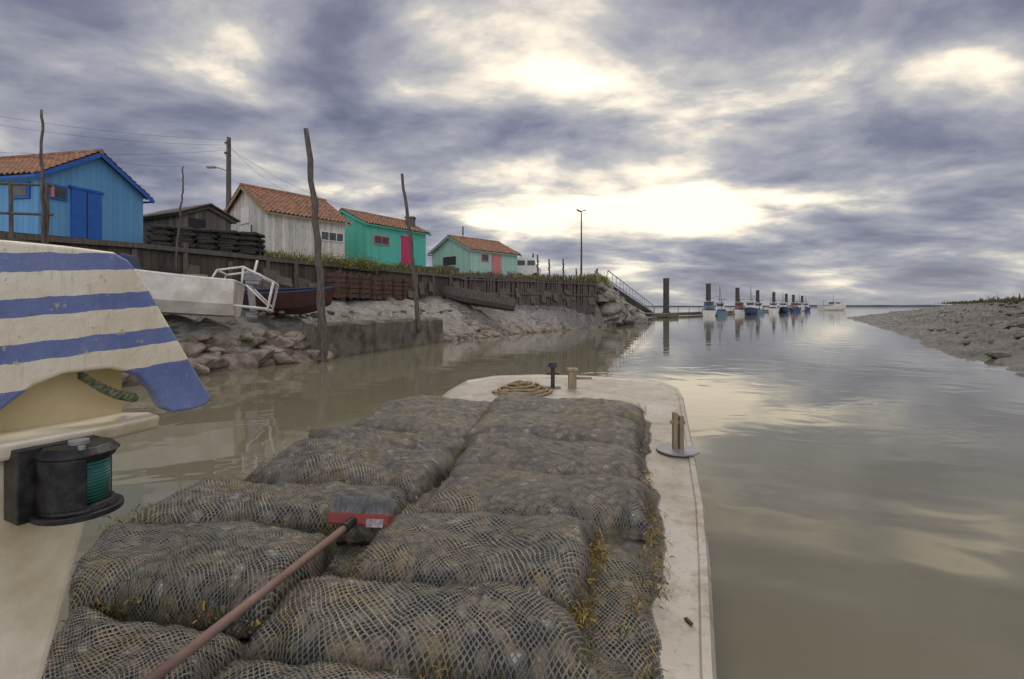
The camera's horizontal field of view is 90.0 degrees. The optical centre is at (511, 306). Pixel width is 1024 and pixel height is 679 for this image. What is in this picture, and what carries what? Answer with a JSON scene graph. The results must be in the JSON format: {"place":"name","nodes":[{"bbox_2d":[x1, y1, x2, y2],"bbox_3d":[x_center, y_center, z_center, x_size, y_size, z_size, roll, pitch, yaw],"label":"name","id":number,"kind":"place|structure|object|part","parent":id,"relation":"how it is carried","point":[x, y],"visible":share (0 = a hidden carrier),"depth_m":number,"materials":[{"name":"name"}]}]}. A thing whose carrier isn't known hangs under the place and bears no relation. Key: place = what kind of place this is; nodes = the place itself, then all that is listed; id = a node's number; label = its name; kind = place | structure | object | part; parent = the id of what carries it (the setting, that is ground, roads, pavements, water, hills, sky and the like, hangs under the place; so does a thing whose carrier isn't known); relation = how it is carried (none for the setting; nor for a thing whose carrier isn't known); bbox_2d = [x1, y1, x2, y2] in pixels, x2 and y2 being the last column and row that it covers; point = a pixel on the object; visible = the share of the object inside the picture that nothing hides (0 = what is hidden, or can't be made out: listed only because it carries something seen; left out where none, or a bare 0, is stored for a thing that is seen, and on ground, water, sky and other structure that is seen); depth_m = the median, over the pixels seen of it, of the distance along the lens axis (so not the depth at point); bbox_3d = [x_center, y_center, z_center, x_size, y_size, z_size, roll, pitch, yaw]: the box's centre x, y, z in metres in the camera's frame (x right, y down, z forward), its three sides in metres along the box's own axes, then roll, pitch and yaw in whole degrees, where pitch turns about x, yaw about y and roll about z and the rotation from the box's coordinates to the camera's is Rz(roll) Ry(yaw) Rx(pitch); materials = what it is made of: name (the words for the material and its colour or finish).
{"place":"outdoors","nodes":[
{"label":"outdoors","id":0,"kind":"place"},
{"bbox_2d":[6,231,518,277],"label":"quay ground","id":1,"kind":"structure","parent":0,"point":[194,248],"depth_m":17.62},
{"bbox_2d":[0,149,154,242],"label":"blue hut","id":2,"kind":"object","parent":1,"relation":"on","point":[99,194],"visible":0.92,"depth_m":17.30,"materials":[{"name":"paint"}]},
{"bbox_2d":[13,185,26,195],"bbox_3d":[-15.494,-3.660,16.103,0.660,0.380,0.075,0,0,12],"label":"side window pane","id":3,"kind":"structure","parent":2,"relation":"in","point":[17,190],"depth_m":16.06,"materials":[{"name":"grey glass"}]},
{"bbox_2d":[13,181,30,198],"bbox_3d":[-15.492,-3.660,16.110,0.800,0.520,0.060,0,0,12],"label":"side window frame","id":4,"kind":"structure","parent":2,"relation":"in","point":[28,187],"depth_m":16.04,"materials":[{"name":"blue paint"}]},
{"bbox_2d":[49,183,67,200],"bbox_3d":[-14.659,-3.685,16.517,0.060,0.470,0.570,0,0,12],"label":"window frame","id":5,"kind":"structure","parent":2,"relation":"in","point":[56,198],"depth_m":16.55,"materials":[{"name":"blue paint"}]},
{"bbox_2d":[54,186,65,198],"bbox_3d":[-14.651,-3.685,16.515,0.075,0.350,0.450,0,0,12],"label":"window pane","id":6,"kind":"structure","parent":2,"relation":"in","point":[59,192],"depth_m":16.53,"materials":[{"name":"grey glass"}]},
{"bbox_2d":[70,188,101,239],"bbox_3d":[-14.472,-3.010,17.413,0.060,1.820,1.000,0,0,12],"label":"double door","id":7,"kind":"structure","parent":2,"relation":"in","point":[78,198],"depth_m":17.35,"materials":[{"name":"blue paint"}]},
{"bbox_2d":[143,203,240,243],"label":"dark wooden shed","id":8,"kind":"structure","parent":1,"relation":"on","point":[211,216],"depth_m":21.88,"materials":[{"name":"brown wood"}]},
{"bbox_2d":[146,225,264,254],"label":"stacked oyster bag wall","id":9,"kind":"structure","parent":1,"relation":"on","point":[248,243],"depth_m":19.37,"materials":[{"name":"black"}]},
{"bbox_2d":[206,137,230,205],"bbox_3d":[-17.069,-5.950,29.900,1.262,7.900,0.600,0,0,0],"label":"utility pole","id":10,"kind":"object","parent":1,"relation":"on","point":[228,167],"visible":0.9,"depth_m":29.88,"materials":[{"name":"brown wood"}]},
{"bbox_2d":[0,116,371,213],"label":"overhead wires","id":11,"kind":"object","parent":10,"relation":"attached to","point":[153,142],"visible":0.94,"depth_m":27.72,"materials":[{"name":"black plastic"}]},
{"bbox_2d":[224,183,351,259],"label":"white plank shed","id":12,"kind":"structure","parent":1,"relation":"on","point":[280,220],"depth_m":24.87,"materials":[{"name":"wood"}]},
{"bbox_2d":[239,225,250,231],"bbox_3d":[-12.863,-3.000,24.700,1.100,1.800,0.050,0,0,37],"label":"plank door","id":13,"kind":"structure","parent":12,"relation":"in","point":[247,228],"depth_m":24.64,"materials":[{"name":"white paint"}]},
{"bbox_2d":[322,232,328,239],"bbox_3d":[-9.437,-3.570,25.815,0.065,0.380,0.380,0,0,37],"label":"window pane","id":14,"kind":"structure","parent":12,"relation":"in","point":[325,235],"depth_m":25.81,"materials":[{"name":"grey glass"}]},
{"bbox_2d":[320,230,343,242],"bbox_3d":[-9.195,-3.570,26.153,0.050,0.500,1.350,0,0,37],"label":"window frame","id":15,"kind":"structure","parent":12,"relation":"in","point":[321,231],"depth_m":26.15,"materials":[{"name":"white paint"}]},
{"bbox_2d":[329,232,335,240],"bbox_3d":[-9.175,-3.570,26.169,0.065,0.380,0.380,0,0,37],"label":"window pane","id":16,"kind":"structure","parent":12,"relation":"in","point":[332,236],"depth_m":26.13,"materials":[{"name":"grey glass"}]},
{"bbox_2d":[337,234,342,241],"bbox_3d":[-8.924,-3.570,26.506,0.065,0.380,0.340,0,0,37],"label":"window pane","id":17,"kind":"structure","parent":12,"relation":"in","point":[339,236],"depth_m":26.51,"materials":[{"name":"grey glass"}]},
{"bbox_2d":[266,245,410,274],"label":"quay edge shrubs","id":18,"kind":"object","parent":1,"relation":"on","point":[373,264],"visible":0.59,"depth_m":26.51,"materials":[{"name":"green plant"}]},
{"bbox_2d":[339,207,430,266],"bbox_3d":[-8.805,-4.000,33.193,4.553,4.000,5.515,0,0,33],"label":"green hut","id":19,"kind":"object","parent":1,"relation":"on","point":[382,238],"visible":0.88,"depth_m":31.21,"materials":[{"name":"paint"}]},
{"bbox_2d":[375,236,381,243],"bbox_3d":[-8.024,-4.000,30.656,0.075,0.420,0.520,0,0,33],"label":"window pane","id":20,"kind":"structure","parent":19,"relation":"in","point":[378,239],"depth_m":30.64,"materials":[{"name":"grey glass"}]},
{"bbox_2d":[373,234,389,245],"bbox_3d":[-7.871,-4.000,30.903,0.060,0.560,1.300,0,0,33],"label":"window frame","id":21,"kind":"structure","parent":19,"relation":"in","point":[374,235],"depth_m":30.72,"materials":[{"name":"paint"}]},
{"bbox_2d":[382,237,388,244],"bbox_3d":[-7.707,-4.000,31.142,0.075,0.420,0.520,0,0,33],"label":"window pane","id":22,"kind":"structure","parent":19,"relation":"in","point":[385,240],"depth_m":31.11,"materials":[{"name":"grey glass"}]},
{"bbox_2d":[401,237,410,264],"bbox_3d":[-6.697,-3.250,32.704,0.060,2.300,1.000,0,0,33],"label":"door","id":23,"kind":"structure","parent":19,"relation":"in","point":[405,243],"depth_m":32.54,"materials":[{"name":"red paint"}]},
{"bbox_2d":[395,263,458,272],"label":"shrubs","id":24,"kind":"object","parent":1,"relation":"on","point":[423,268],"visible":0.38,"depth_m":32.75,"materials":[{"name":"green plant"}]},
{"bbox_2d":[259,250,596,281],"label":"quay grass","id":25,"kind":"structure","parent":1,"relation":"on","point":[284,255],"depth_m":33.11,"materials":[{"name":"plant"}]},
{"bbox_2d":[427,226,521,274],"bbox_3d":[-2.851,-4.000,39.259,4.956,4.000,5.310,0,0,43],"label":"mint hut","id":26,"kind":"object","parent":1,"relation":"on","point":[462,253],"visible":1,"depth_m":37.59,"materials":[{"name":"paint"}]},
{"bbox_2d":[482,255,487,260],"bbox_3d":[-1.944,-3.525,36.955,0.075,0.410,0.560,0,0,43],"label":"window pane","id":27,"kind":"structure","parent":26,"relation":"in","point":[484,257],"depth_m":36.93,"materials":[{"name":"grey glass"}]},
{"bbox_2d":[492,254,500,273],"bbox_3d":[-1.127,-2.975,37.833,0.060,1.750,0.900,0,0,43],"label":"door","id":28,"kind":"structure","parent":26,"relation":"in","point":[496,259],"depth_m":37.77,"materials":[{"name":"paint"}]},
{"bbox_2d":[471,270,584,279],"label":"fence top shrubs","id":29,"kind":"object","parent":1,"relation":"on","point":[513,273],"visible":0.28,"depth_m":37.38,"materials":[{"name":"green plant"}]},
{"bbox_2d":[517,257,540,276],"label":"parked van","id":30,"kind":"object","parent":1,"relation":"on","point":[525,266],"visible":0.38,"depth_m":41.60,"materials":[{"name":"white paint"}]},
{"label":"windows","id":31,"kind":"part","parent":30,"relation":"part of","materials":[{"name":"grey glass"}]},
{"bbox_2d":[536,255,538,275],"bbox_3d":[1.998,-2.960,39.995,0.234,2.199,0.205,0,0,0],"label":"quay post","id":32,"kind":"object","parent":1,"relation":"on","point":[537,266],"visible":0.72,"depth_m":39.94,"materials":[{"name":"brown wood"}]},
{"bbox_2d":[577,209,585,274],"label":"street lamp","id":33,"kind":"object","parent":1,"relation":"on","point":[581,241],"visible":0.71,"depth_m":44.93,"materials":[{"name":"metal"}]},
{"bbox_2d":[581,270,621,284],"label":"breakwater grass","id":34,"kind":"structure","parent":1,"relation":"on","point":[606,279],"depth_m":43.76,"materials":[{"name":"plant"}]},
{"bbox_2d":[162,296,611,372],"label":"mud bank ground","id":35,"kind":"structure","parent":0,"point":[526,317],"depth_m":26.50,"materials":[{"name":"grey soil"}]},
{"bbox_2d":[0,181,62,245],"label":"railing","id":36,"kind":"object","parent":35,"relation":"on","point":[11,213],"visible":0.37,"depth_m":13.07,"materials":[{"name":"brown wood"}]},
{"bbox_2d":[39,109,45,242],"bbox_3d":[-11.914,-2.949,12.999,0.165,4.104,0.107,0,0,-19],"label":"thin pole","id":37,"kind":"object","parent":35,"relation":"on","point":[42,224],"visible":0.81,"depth_m":12.98,"materials":[{"name":"brown wood"}]},
{"bbox_2d":[174,166,183,270],"bbox_3d":[-11.049,-2.927,17.004,0.327,3.458,0.092,0,0,0],"label":"thin pole","id":38,"kind":"object","parent":35,"relation":"on","point":[176,253],"visible":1,"depth_m":16.98,"materials":[{"name":"brown wood"}]},
{"bbox_2d":[120,253,278,318],"bbox_3d":[-10.283,-0.548,14.409,6.709,1.852,2.119,0,0,-19],"label":"white motorboat","id":39,"kind":"object","parent":35,"relation":"on","point":[176,292],"visible":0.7,"depth_m":14.15,"materials":[{"name":"paint"}]},
{"bbox_2d":[122,330,332,386],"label":"shore rocks","id":40,"kind":"object","parent":35,"relation":"on","point":[273,346],"visible":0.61,"depth_m":14.13,"materials":[{"name":"grey stone"}]},
{"bbox_2d":[242,286,335,314],"bbox_3d":[-7.925,-0.219,18.023,3.487,0.996,1.547,0,0,0],"label":"dark workboat","id":41,"kind":"object","parent":35,"relation":"on","point":[296,301],"visible":0.59,"depth_m":17.48,"materials":[{"name":"red wood"}]},
{"bbox_2d":[0,231,588,304],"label":"planking","id":42,"kind":"object","parent":35,"relation":"on","point":[160,260],"visible":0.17,"depth_m":20.00,"materials":[{"name":"brown wood"}]},
{"bbox_2d":[0,232,596,316],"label":"posts and capping","id":43,"kind":"object","parent":35,"relation":"on","point":[268,272],"visible":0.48,"depth_m":21.30,"materials":[{"name":"brown wood"}]},
{"bbox_2d":[326,271,345,298],"bbox_3d":[-8.287,-1.022,24.324,0.629,1.300,0.912,0,0,22],"label":"rusty crate","id":44,"kind":"object","parent":35,"relation":"on","point":[340,290],"visible":0.84,"depth_m":23.97,"materials":[{"name":"brown metal"}]},
{"bbox_2d":[339,272,358,298],"bbox_3d":[-7.937,-1.026,25.207,0.629,1.300,0.912,0,0,22],"label":"rusty crate","id":45,"kind":"object","parent":35,"relation":"on","point":[351,285],"visible":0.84,"depth_m":25.08,"materials":[{"name":"brown metal"}]},
{"bbox_2d":[364,275,381,299],"bbox_3d":[-7.237,-0.989,26.974,0.629,1.300,0.912,0,0,22],"label":"rusty crate","id":46,"kind":"object","parent":35,"relation":"on","point":[374,288],"visible":0.8,"depth_m":26.86,"materials":[{"name":"brown metal"}]},
{"bbox_2d":[302,317,444,358],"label":"concrete sill wall","id":47,"kind":"structure","parent":35,"relation":"on","point":[352,338],"depth_m":18.95,"materials":[{"name":"grey concrete"}]},
{"bbox_2d":[401,173,421,331],"bbox_3d":[-4.336,-2.297,22.006,0.906,6.815,0.232,0,0,0],"label":"mooring post","id":48,"kind":"object","parent":47,"relation":"on","point":[416,304],"visible":1,"depth_m":21.93,"materials":[{"name":"brown wood"}]},
{"bbox_2d":[376,275,391,298],"bbox_3d":[-6.887,-1.038,27.858,0.629,1.300,0.912,0,0,22],"label":"rusty crate","id":49,"kind":"object","parent":35,"relation":"on","point":[388,289],"visible":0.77,"depth_m":27.48,"materials":[{"name":"brown metal"}]},
{"bbox_2d":[387,276,401,299],"bbox_3d":[-6.537,-1.020,28.741,0.630,1.300,0.912,0,0,22],"label":"rusty crate","id":50,"kind":"object","parent":35,"relation":"on","point":[396,293],"visible":0.79,"depth_m":28.37,"materials":[{"name":"brown metal"}]},
{"bbox_2d":[399,277,410,299],"bbox_3d":[-6.187,-1.038,29.624,0.630,1.300,0.912,0,0,22],"label":"rusty crate","id":51,"kind":"object","parent":35,"relation":"on","point":[406,288],"visible":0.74,"depth_m":29.21,"materials":[{"name":"brown metal"}]},
{"bbox_2d":[443,285,515,311],"bbox_3d":[-2.105,-0.512,32.452,4.771,1.698,1.683,0,0,0],"label":"grounded dark barge","id":52,"kind":"object","parent":35,"relation":"on","point":[475,298],"visible":0.99,"depth_m":31.77,"materials":[{"name":"brown wood"}]},
{"bbox_2d":[460,270,596,312],"bbox_3d":[3.276,-0.994,40.024,2.827,3.002,18.234,0,0,40],"label":"stake fence","id":53,"kind":"object","parent":35,"relation":"on","point":[584,306],"visible":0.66,"depth_m":38.38,"materials":[{"name":"brown wood"}]},
{"bbox_2d":[588,273,647,325],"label":"riprap breakwater","id":54,"kind":"object","parent":35,"relation":"on","point":[616,308],"visible":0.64,"depth_m":44.56,"materials":[{"name":"stone"}]},
{"bbox_2d":[594,270,653,312],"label":"access gangway","id":55,"kind":"object","parent":54,"relation":"on","point":[632,301],"visible":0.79,"depth_m":62.77,"materials":[{"name":"metal"}]},
{"bbox_2d":[0,0,1023,305],"label":"sky","id":56,"kind":"structure","parent":0,"point":[857,152],"materials":[{"name":"grey"}]},
{"bbox_2d":[52,307,1023,678],"bbox_3d":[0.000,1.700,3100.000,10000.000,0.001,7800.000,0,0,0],"label":"water","id":57,"kind":"structure","parent":0,"point":[862,489],"depth_m":5.76,"materials":[{"name":"grey liquid"}]},
{"bbox_2d":[304,128,327,361],"bbox_3d":[-5.994,-1.576,15.703,0.792,7.769,0.277,0,0,0],"label":"mooring post","id":58,"kind":"object","parent":57,"relation":"in","point":[322,322],"visible":0.94,"depth_m":15.62,"materials":[{"name":"brown wood"}]},
{"bbox_2d":[442,362,716,678],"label":"oyster barge","id":59,"kind":"object","parent":57,"relation":"on","point":[683,620],"visible":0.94,"depth_m":2.76,"materials":[{"name":"paint"}]},
{"bbox_2d":[0,240,209,678],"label":"striped wheelhouse","id":60,"kind":"object","parent":59,"relation":"on","point":[82,330],"visible":0.95,"depth_m":0.88,"materials":[{"name":"paint"}]},
{"bbox_2d":[4,435,123,525],"bbox_3d":[-0.721,0.280,0.842,0.127,0.120,0.131,0,0,27],"label":"navigation lantern","id":61,"kind":"object","parent":60,"relation":"attached to","point":[63,482],"visible":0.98,"depth_m":0.80,"materials":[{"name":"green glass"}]},
{"bbox_2d":[42,606,244,678],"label":"oyster bag","id":62,"kind":"object","parent":59,"relation":"on","point":[87,643],"visible":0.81,"depth_m":1.36,"materials":[{"name":"plastic"}]},
{"bbox_2d":[68,520,335,638],"bbox_3d":[-1.227,0.936,1.889,1.066,0.201,0.536,0,0,8],"label":"oyster bag","id":63,"kind":"object","parent":59,"relation":"on","point":[230,564],"visible":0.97,"depth_m":1.71,"materials":[{"name":"plastic"}]},
{"bbox_2d":[143,495,396,678],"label":"deck broom","id":64,"kind":"object","parent":63,"relation":"on","point":[347,513],"visible":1,"depth_m":1.76,"materials":[{"name":"red wood"}]},
{"bbox_2d":[232,638,250,645],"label":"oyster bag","id":65,"kind":"object","parent":59,"relation":"on","point":[243,641],"depth_m":1.58,"materials":[{"name":"plastic"}]},
{"bbox_2d":[126,477,410,542],"bbox_3d":[-1.087,0.927,2.351,1.174,0.207,0.511,0,0,9],"label":"oyster bag","id":66,"kind":"object","parent":59,"relation":"on","point":[211,500],"visible":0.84,"depth_m":2.24,"materials":[{"name":"plastic"}]},
{"bbox_2d":[189,544,366,638],"bbox_3d":[-1.035,1.073,1.937,1.110,0.211,0.721,0,0,9],"label":"oyster bag","id":67,"kind":"object","parent":59,"relation":"on","point":[344,554],"visible":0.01,"depth_m":2.04,"materials":[{"name":"plastic"}]},
{"bbox_2d":[212,657,412,678],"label":"oyster bag","id":68,"kind":"object","parent":59,"relation":"on","point":[248,669],"visible":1,"depth_m":1.28,"materials":[{"name":"plastic"}]},
{"bbox_2d":[55,404,675,678],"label":"seaweed fringe","id":69,"kind":"object","parent":59,"relation":"on","point":[594,562],"visible":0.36,"depth_m":1.70,"materials":[{"name":"brown plant"}]},
{"bbox_2d":[336,487,437,545],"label":"oyster bag","id":70,"kind":"object","parent":59,"relation":"on","point":[414,507],"visible":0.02,"depth_m":2.40,"materials":[{"name":"plastic"}]},
{"bbox_2d":[241,437,454,502],"bbox_3d":[-0.883,0.881,2.828,1.076,0.234,0.551,0,0,17],"label":"oyster bag","id":71,"kind":"object","parent":70,"relation":"on","point":[372,463],"visible":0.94,"depth_m":2.70,"materials":[{"name":"plastic"}]},
{"bbox_2d":[308,425,466,463],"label":"oyster bag","id":72,"kind":"object","parent":59,"relation":"on","point":[447,446],"visible":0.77,"depth_m":3.22,"materials":[{"name":"plastic"}]},
{"bbox_2d":[237,575,600,678],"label":"oyster bag","id":73,"kind":"object","parent":59,"relation":"on","point":[517,632],"visible":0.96,"depth_m":1.43,"materials":[{"name":"plastic"}]},
{"bbox_2d":[353,395,489,443],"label":"oyster bag","id":74,"kind":"object","parent":59,"relation":"on","point":[438,416],"visible":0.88,"depth_m":3.68,"materials":[{"name":"plastic"}]},
{"bbox_2d":[421,463,654,540],"bbox_3d":[0.142,0.923,2.468,1.094,0.200,0.573,0,0,8],"label":"oyster bag","id":75,"kind":"object","parent":59,"relation":"on","point":[609,504],"visible":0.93,"depth_m":2.34,"materials":[{"name":"plastic"}]},
{"bbox_2d":[453,431,650,490],"bbox_3d":[0.211,0.892,3.004,1.131,0.228,0.580,0,0,10],"label":"oyster bag","id":76,"kind":"object","parent":59,"relation":"on","point":[524,452],"visible":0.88,"depth_m":2.89,"materials":[{"name":"plastic"}]},
{"bbox_2d":[464,410,643,454],"bbox_3d":[0.289,0.836,3.488,1.204,0.216,0.580,0,0,13],"label":"oyster bag","id":77,"kind":"object","parent":59,"relation":"on","point":[608,429],"visible":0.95,"depth_m":3.34,"materials":[{"name":"plastic"}]},
{"bbox_2d":[588,648,637,678],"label":"oyster bag","id":78,"kind":"object","parent":59,"relation":"on","point":[607,669],"visible":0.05,"depth_m":1.48,"materials":[{"name":"plastic"}]},
{"bbox_2d":[575,541,663,678],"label":"oyster bag","id":79,"kind":"object","parent":59,"relation":"on","point":[615,586],"visible":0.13,"depth_m":1.73,"materials":[{"name":"plastic"}]},
{"bbox_2d":[350,511,599,617],"bbox_3d":[-0.116,0.922,1.938,0.863,0.204,0.550,0,0,12],"label":"oyster bag","id":80,"kind":"object","parent":79,"relation":"on","point":[540,554],"visible":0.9,"depth_m":1.80,"materials":[{"name":"plastic"}]},
{"bbox_2d":[599,506,665,584],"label":"oyster bag","id":81,"kind":"object","parent":59,"relation":"on","point":[625,542],"visible":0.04,"depth_m":2.19,"materials":[{"name":"plastic"}]},
{"bbox_2d":[640,438,651,473],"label":"oyster bag","id":82,"kind":"object","parent":59,"relation":"on","point":[646,449],"visible":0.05,"depth_m":3.37,"materials":[{"name":"plastic"}]},
{"bbox_2d":[488,394,645,433],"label":"oyster bag","id":83,"kind":"object","parent":82,"relation":"on","point":[576,406],"visible":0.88,"depth_m":3.94,"materials":[{"name":"plastic"}]},
{"bbox_2d":[643,420,651,443],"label":"oyster bag","id":84,"kind":"object","parent":59,"relation":"on","point":[647,434],"visible":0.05,"depth_m":3.75,"materials":[{"name":"plastic"}]},
{"bbox_2d":[650,486,660,505],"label":"oyster bag","id":85,"kind":"object","parent":59,"relation":"on","point":[657,495],"depth_m":2.71,"materials":[{"name":"plastic"}]},
{"bbox_2d":[662,278,669,312],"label":"mooring piling","id":86,"kind":"object","parent":57,"relation":"in","point":[665,295],"visible":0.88,"depth_m":88.57,"materials":[{"name":"brown wood"}]},
{"bbox_2d":[706,284,710,300],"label":"mooring piling","id":87,"kind":"object","parent":57,"relation":"in","point":[708,292],"visible":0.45,"depth_m":109.60,"materials":[{"name":"brown wood"}]},
{"bbox_2d":[701,295,716,315],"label":"moored fishing boat","id":88,"kind":"object","parent":57,"relation":"on","point":[708,309],"visible":0.9,"depth_m":93.09,"materials":[{"name":"white paint"}]},
{"bbox_2d":[641,307,789,316],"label":"floating pontoon","id":89,"kind":"object","parent":57,"relation":"on","point":[673,314],"visible":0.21,"depth_m":79.97,"materials":[{"name":"concrete"}]},
{"bbox_2d":[714,292,727,315],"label":"moored fishing boat","id":90,"kind":"object","parent":57,"relation":"on","point":[721,310],"visible":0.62,"depth_m":95.91,"materials":[{"name":"teal paint"}]},
{"bbox_2d":[735,288,739,301],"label":"mooring piling","id":91,"kind":"object","parent":57,"relation":"in","point":[736,292],"visible":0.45,"depth_m":133.68,"materials":[{"name":"brown wood"}]},
{"bbox_2d":[732,294,744,313],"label":"moored fishing boat","id":92,"kind":"object","parent":57,"relation":"on","point":[738,309],"visible":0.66,"depth_m":112.08,"materials":[{"name":"white paint"}]},
{"bbox_2d":[743,294,758,314],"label":"moored fishing boat","id":93,"kind":"object","parent":57,"relation":"on","point":[750,308],"visible":0.91,"depth_m":109.23,"materials":[{"name":"blue paint"}]},
{"bbox_2d":[755,290,764,313],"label":"moored fishing boat","id":94,"kind":"object","parent":57,"relation":"on","point":[761,310],"visible":0.59,"depth_m":126.49,"materials":[{"name":"teal paint"}]},
{"bbox_2d":[767,291,779,312],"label":"moored fishing boat","id":95,"kind":"object","parent":57,"relation":"on","point":[772,308],"visible":0.89,"depth_m":139.79,"materials":[{"name":"white paint"}]},
{"bbox_2d":[777,296,789,312],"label":"moored fishing boat","id":96,"kind":"object","parent":57,"relation":"on","point":[784,308],"visible":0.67,"depth_m":143.24,"materials":[{"name":"blue paint"}]},
{"bbox_2d":[789,294,800,310],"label":"moored fishing boat","id":97,"kind":"object","parent":57,"relation":"on","point":[793,308],"visible":0.71,"depth_m":180.10,"materials":[{"name":"blue paint"}]},
{"bbox_2d":[794,297,804,310],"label":"moored fishing boat","id":98,"kind":"object","parent":57,"relation":"on","point":[801,306],"visible":0.63,"depth_m":181.97,"materials":[{"name":"white paint"}]},
{"bbox_2d":[803,303,810,310],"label":"moored fishing boat","id":99,"kind":"object","parent":57,"relation":"on","point":[807,306],"visible":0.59,"depth_m":203.32,"materials":[{"name":"blue paint"}]},
{"bbox_2d":[817,295,845,309],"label":"moored fishing boat","id":100,"kind":"object","parent":57,"relation":"on","point":[833,305],"visible":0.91,"depth_m":222.34,"materials":[{"name":"white paint"}]},
{"bbox_2d":[647,305,943,306],"bbox_3d":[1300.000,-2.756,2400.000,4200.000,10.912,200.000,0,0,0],"label":"distant coast hills","id":101,"kind":"structure","parent":0,"point":[846,306],"depth_m":2300.00,"materials":[{"name":"grey"}]},
{"bbox_2d":[847,301,1023,375],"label":"mud bank ground","id":102,"kind":"structure","parent":0,"point":[918,326],"depth_m":29.35,"materials":[{"name":"grey soil"}]},
{"bbox_2d":[935,294,1023,303],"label":"marsh grass","id":103,"kind":"structure","parent":102,"relation":"on","point":[1007,299],"depth_m":49.75,"materials":[{"name":"green plant"}]}
]}

